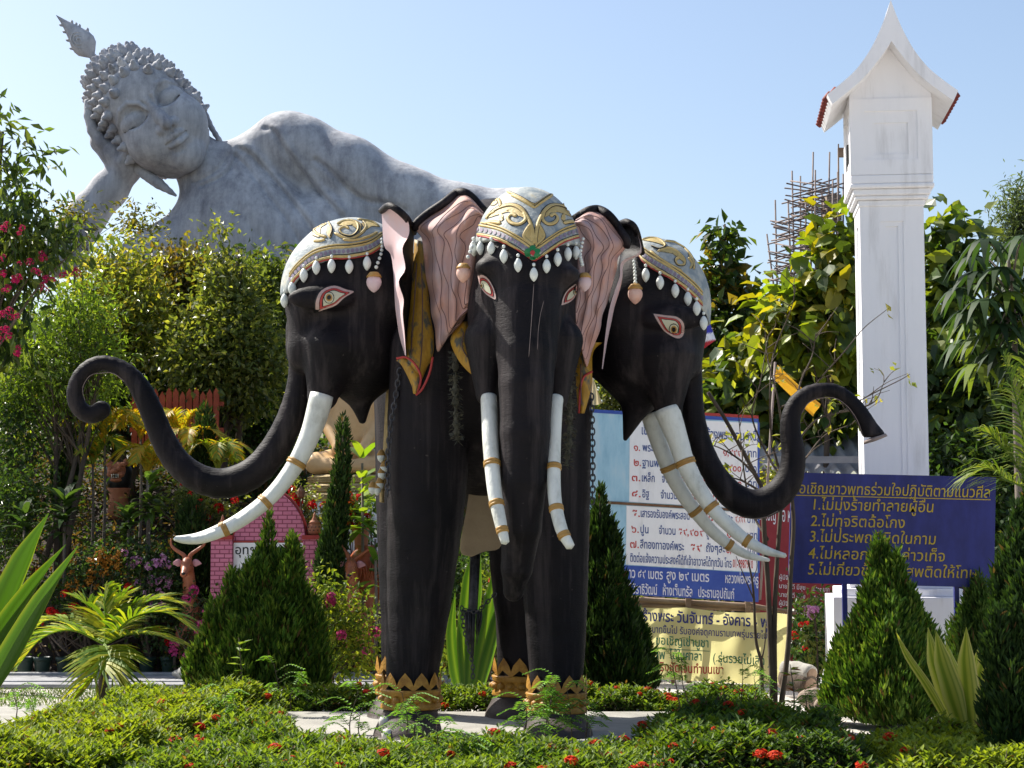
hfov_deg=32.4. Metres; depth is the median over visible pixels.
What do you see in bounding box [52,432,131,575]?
feather palm
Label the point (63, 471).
cypress
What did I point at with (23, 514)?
foliage plant
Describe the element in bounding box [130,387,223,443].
picket fence
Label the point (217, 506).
flower bush
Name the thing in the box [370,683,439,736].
weed
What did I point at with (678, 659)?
weed
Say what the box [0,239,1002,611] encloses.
hillside scrub
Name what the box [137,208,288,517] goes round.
tall shrub
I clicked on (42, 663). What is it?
plant pot
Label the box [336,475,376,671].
flower bush
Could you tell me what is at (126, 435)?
tall shrub
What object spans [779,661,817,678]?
log
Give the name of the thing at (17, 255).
flowering tree
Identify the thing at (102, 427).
feather palm
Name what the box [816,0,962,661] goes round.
gate tower
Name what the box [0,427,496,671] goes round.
undergrowth
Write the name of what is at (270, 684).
weed
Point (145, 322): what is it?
tall shrub
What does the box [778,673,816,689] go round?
log
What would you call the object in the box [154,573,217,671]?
flower bush
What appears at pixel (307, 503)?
flower bush
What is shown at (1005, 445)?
coconut palm
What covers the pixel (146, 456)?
feather palm
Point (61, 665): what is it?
plant pot
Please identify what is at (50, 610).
flower bush
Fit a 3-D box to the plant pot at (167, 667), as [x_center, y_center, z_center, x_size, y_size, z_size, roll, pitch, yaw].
[-3.993,3.291,20.509,0.217,0.223,0.217,0,-5,0]
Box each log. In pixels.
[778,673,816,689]
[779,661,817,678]
[786,686,802,692]
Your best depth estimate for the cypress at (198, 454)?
22.54 m
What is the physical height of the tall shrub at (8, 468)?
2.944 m
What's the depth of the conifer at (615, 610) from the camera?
16.94 m
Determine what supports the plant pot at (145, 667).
on the ground at (44, 650)
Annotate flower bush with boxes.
[22,565,193,671]
[55,529,128,646]
[109,529,183,671]
[147,479,250,603]
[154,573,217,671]
[288,475,326,539]
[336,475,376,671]
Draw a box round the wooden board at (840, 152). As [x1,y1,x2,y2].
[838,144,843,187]
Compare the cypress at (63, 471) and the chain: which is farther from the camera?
the cypress at (63, 471)
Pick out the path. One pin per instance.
(6, 712)
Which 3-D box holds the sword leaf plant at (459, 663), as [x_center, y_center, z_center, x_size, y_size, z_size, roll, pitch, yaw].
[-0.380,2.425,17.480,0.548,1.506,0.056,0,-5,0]
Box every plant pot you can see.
[17,656,33,671]
[33,656,51,671]
[55,656,74,671]
[138,656,155,671]
[160,656,178,671]
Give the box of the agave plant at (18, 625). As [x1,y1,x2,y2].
[0,513,77,686]
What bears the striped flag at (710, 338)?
on the ground at (44, 650)
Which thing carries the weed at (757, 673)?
on the hedge at (459, 697)
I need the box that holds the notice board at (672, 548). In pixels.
[590,409,759,682]
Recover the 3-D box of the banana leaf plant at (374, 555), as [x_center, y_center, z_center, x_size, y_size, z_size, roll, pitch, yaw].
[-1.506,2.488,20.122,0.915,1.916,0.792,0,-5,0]
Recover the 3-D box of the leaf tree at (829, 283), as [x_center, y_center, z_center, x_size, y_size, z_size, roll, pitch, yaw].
[4.004,0.553,23.088,2.133,6.200,2.228,-4,-7,39]
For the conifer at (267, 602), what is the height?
1.962 m
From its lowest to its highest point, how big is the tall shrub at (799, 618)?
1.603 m
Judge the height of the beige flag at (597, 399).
2.650 m
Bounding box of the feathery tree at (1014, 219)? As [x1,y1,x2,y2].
[973,159,1023,293]
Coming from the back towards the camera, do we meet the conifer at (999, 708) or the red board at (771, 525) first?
the red board at (771, 525)
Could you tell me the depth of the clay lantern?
20.65 m
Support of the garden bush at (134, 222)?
on the ground at (44, 650)
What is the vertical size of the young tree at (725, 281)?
6.660 m
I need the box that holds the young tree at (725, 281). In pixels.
[689,208,763,611]
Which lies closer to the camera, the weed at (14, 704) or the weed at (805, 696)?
the weed at (805, 696)
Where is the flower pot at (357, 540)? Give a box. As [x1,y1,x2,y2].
[353,527,368,548]
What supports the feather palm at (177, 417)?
on the ground at (44, 650)
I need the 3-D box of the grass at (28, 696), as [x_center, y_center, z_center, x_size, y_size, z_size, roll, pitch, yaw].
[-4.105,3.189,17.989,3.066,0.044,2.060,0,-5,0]
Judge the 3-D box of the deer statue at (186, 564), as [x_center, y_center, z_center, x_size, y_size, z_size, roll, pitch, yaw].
[-3.767,2.521,20.832,0.424,1.438,1.392,0,-5,0]
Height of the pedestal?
0.070 m
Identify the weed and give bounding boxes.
[0,682,57,716]
[197,684,249,717]
[228,639,252,679]
[256,656,312,709]
[317,681,391,736]
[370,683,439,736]
[399,716,493,756]
[492,692,562,737]
[513,668,581,736]
[533,680,612,742]
[590,631,610,679]
[646,637,707,706]
[713,656,779,701]
[779,665,807,708]
[786,681,838,717]
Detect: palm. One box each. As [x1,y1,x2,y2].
[12,581,205,703]
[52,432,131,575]
[60,405,143,575]
[105,441,162,578]
[109,408,173,556]
[134,407,218,491]
[141,425,228,453]
[184,437,253,539]
[942,339,1023,498]
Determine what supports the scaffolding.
on the ground at (44, 650)
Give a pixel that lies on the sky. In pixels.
(664, 116)
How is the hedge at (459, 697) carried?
on the ground at (44, 650)
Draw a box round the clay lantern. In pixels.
[307,512,321,534]
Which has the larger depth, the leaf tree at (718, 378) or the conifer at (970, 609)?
the leaf tree at (718, 378)
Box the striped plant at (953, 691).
[896,627,985,725]
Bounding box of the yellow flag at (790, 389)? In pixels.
[759,362,820,599]
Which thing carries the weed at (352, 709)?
on the ground at (44, 650)
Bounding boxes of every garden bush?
[40,190,172,260]
[448,540,489,626]
[760,447,780,485]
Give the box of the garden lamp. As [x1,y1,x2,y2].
[297,485,304,510]
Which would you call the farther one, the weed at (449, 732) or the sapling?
the sapling
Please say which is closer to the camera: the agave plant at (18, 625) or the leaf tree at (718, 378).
the agave plant at (18, 625)
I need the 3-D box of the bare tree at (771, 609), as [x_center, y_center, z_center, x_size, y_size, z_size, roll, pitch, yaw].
[2.670,0.924,16.105,2.141,4.071,0.870,0,-5,0]
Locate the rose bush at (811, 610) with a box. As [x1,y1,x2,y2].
[791,585,824,687]
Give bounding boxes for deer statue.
[170,538,205,658]
[339,545,370,660]
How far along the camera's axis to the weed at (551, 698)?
12.55 m
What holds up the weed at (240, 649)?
on the ground at (44, 650)
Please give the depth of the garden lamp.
21.34 m
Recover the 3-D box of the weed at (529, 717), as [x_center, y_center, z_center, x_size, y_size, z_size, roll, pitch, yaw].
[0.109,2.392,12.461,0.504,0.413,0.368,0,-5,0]
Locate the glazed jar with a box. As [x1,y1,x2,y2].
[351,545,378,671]
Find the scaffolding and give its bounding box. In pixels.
[766,152,843,300]
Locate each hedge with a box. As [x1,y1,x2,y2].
[0,674,291,767]
[121,702,698,767]
[269,675,785,711]
[629,690,884,767]
[857,710,1023,767]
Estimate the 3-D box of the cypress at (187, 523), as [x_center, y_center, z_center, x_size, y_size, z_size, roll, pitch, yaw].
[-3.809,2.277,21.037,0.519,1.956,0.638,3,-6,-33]
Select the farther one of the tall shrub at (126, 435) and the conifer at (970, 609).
the tall shrub at (126, 435)
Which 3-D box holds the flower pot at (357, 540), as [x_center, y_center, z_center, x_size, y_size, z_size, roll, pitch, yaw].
[-1.770,1.811,20.671,0.208,0.257,0.208,0,-5,0]
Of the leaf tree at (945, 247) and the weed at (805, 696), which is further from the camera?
the leaf tree at (945, 247)
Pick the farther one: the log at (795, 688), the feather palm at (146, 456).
the feather palm at (146, 456)
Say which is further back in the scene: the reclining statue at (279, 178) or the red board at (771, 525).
the reclining statue at (279, 178)
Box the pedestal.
[287,712,667,745]
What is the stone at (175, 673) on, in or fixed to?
on the planter kerb
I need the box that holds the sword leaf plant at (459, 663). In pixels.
[446,558,495,688]
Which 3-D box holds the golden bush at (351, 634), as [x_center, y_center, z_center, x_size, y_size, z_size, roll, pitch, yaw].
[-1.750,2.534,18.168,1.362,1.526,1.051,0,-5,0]
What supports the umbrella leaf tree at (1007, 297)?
on the ground at (44, 650)
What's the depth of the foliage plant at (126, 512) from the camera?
20.91 m
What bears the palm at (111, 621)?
on the ground at (44, 650)
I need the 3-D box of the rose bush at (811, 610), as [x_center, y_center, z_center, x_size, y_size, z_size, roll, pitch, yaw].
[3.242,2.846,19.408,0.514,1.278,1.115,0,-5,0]
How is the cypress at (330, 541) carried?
on the ground at (44, 650)
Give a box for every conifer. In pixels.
[179,507,342,690]
[583,480,662,688]
[816,529,952,726]
[944,566,989,663]
[973,471,1023,749]
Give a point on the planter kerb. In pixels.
(41, 679)
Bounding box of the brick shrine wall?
[210,493,324,615]
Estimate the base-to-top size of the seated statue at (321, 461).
3.683 m
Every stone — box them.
[172,666,181,678]
[797,687,818,708]
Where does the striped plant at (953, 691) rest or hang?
on the ground at (44, 650)
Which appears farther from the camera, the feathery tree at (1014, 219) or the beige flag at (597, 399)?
the feathery tree at (1014, 219)
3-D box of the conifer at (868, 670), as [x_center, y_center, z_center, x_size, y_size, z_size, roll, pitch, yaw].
[3.271,2.095,15.135,1.263,1.718,1.173,0,-5,0]
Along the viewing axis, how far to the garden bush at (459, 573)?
20.31 m
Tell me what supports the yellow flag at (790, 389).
on the ground at (44, 650)
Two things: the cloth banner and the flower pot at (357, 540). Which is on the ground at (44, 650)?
the cloth banner
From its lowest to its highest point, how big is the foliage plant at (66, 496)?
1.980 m
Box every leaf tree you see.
[702,301,857,478]
[725,195,856,472]
[924,193,1023,588]
[933,235,1023,507]
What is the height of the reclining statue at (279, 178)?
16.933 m
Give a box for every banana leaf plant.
[317,440,376,671]
[345,517,378,676]
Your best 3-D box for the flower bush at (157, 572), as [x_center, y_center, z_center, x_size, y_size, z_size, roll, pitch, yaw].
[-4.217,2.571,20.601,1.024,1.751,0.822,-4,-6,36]
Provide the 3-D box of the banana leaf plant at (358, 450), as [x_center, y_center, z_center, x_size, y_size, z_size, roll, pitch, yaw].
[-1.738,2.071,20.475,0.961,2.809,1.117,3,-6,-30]
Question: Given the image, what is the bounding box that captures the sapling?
[736,556,765,690]
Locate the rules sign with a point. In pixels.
(948, 540)
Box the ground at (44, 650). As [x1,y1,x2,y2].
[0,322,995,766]
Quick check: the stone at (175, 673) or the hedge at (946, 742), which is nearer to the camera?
the hedge at (946, 742)
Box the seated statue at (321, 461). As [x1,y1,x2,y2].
[303,397,377,553]
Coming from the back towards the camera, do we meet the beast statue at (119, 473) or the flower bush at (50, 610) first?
the beast statue at (119, 473)
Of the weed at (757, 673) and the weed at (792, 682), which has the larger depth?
the weed at (757, 673)
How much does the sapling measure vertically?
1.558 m
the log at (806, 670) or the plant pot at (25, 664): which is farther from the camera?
the plant pot at (25, 664)
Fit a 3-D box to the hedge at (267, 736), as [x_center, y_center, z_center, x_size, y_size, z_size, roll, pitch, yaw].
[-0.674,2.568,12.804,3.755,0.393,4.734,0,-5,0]
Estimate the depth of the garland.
13.75 m
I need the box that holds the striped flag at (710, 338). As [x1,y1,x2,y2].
[704,324,715,347]
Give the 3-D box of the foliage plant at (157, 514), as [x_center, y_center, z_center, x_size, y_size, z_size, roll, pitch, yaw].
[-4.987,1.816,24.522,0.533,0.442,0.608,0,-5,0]
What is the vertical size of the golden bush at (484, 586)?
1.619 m
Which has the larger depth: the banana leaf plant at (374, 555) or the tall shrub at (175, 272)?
the tall shrub at (175, 272)
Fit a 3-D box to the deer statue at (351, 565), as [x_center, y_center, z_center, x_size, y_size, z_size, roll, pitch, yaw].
[-1.814,2.449,20.587,0.403,1.540,1.392,0,-5,0]
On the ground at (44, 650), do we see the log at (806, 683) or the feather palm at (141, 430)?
the feather palm at (141, 430)
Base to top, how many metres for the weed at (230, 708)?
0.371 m
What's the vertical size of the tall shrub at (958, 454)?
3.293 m
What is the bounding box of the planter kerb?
[0,672,492,688]
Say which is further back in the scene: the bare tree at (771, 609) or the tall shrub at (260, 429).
the tall shrub at (260, 429)
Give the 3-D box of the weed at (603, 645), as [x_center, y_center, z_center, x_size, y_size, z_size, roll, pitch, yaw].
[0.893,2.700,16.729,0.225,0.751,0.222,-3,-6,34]
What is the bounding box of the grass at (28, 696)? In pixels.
[0,687,115,706]
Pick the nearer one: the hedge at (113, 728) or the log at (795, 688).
the hedge at (113, 728)
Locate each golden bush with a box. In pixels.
[305,557,380,691]
[438,555,496,686]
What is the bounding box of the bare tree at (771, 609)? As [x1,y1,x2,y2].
[707,261,916,701]
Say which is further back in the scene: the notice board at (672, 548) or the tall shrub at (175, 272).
the tall shrub at (175, 272)
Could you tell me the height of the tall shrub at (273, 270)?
3.870 m
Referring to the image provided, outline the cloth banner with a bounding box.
[634,597,795,683]
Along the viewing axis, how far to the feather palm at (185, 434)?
22.45 m
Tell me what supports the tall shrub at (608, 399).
on the ground at (44, 650)
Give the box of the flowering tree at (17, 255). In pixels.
[0,88,122,386]
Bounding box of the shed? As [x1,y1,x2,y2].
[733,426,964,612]
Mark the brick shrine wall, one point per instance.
(287, 513)
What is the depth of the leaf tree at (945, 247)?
23.18 m
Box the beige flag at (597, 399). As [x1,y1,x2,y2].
[591,378,601,408]
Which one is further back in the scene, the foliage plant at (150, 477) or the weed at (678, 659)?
the foliage plant at (150, 477)
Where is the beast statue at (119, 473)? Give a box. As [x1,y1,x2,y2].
[106,459,131,519]
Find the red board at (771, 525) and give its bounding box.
[751,504,840,660]
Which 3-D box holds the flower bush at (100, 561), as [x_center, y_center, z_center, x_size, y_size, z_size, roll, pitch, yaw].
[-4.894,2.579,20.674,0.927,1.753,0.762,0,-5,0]
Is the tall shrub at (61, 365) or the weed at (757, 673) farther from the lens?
the tall shrub at (61, 365)
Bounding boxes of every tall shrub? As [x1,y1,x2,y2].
[0,266,147,588]
[0,383,78,578]
[14,322,181,493]
[48,218,191,496]
[124,220,234,380]
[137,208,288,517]
[157,339,324,490]
[229,221,291,468]
[592,379,621,410]
[777,567,832,679]
[928,404,1023,588]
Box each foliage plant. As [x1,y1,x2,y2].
[0,497,53,584]
[28,482,98,644]
[100,501,154,645]
[119,468,176,654]
[137,499,169,529]
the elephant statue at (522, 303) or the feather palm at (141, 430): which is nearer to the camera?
the elephant statue at (522, 303)
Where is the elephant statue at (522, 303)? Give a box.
[66,187,886,739]
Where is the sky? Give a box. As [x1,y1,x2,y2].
[0,0,1023,473]
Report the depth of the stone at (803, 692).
16.34 m
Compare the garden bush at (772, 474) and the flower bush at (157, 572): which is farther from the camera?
the garden bush at (772, 474)
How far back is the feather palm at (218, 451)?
22.28 m
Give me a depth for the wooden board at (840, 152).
20.31 m
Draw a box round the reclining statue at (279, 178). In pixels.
[40,15,514,277]
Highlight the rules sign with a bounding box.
[788,473,995,625]
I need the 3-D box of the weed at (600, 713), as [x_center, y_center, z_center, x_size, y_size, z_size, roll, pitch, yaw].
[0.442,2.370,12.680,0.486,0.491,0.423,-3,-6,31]
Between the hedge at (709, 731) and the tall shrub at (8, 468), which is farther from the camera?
the tall shrub at (8, 468)
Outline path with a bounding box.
[0,704,53,724]
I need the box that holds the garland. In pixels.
[447,351,464,445]
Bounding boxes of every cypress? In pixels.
[48,424,82,577]
[172,493,210,598]
[183,399,218,526]
[312,409,353,672]

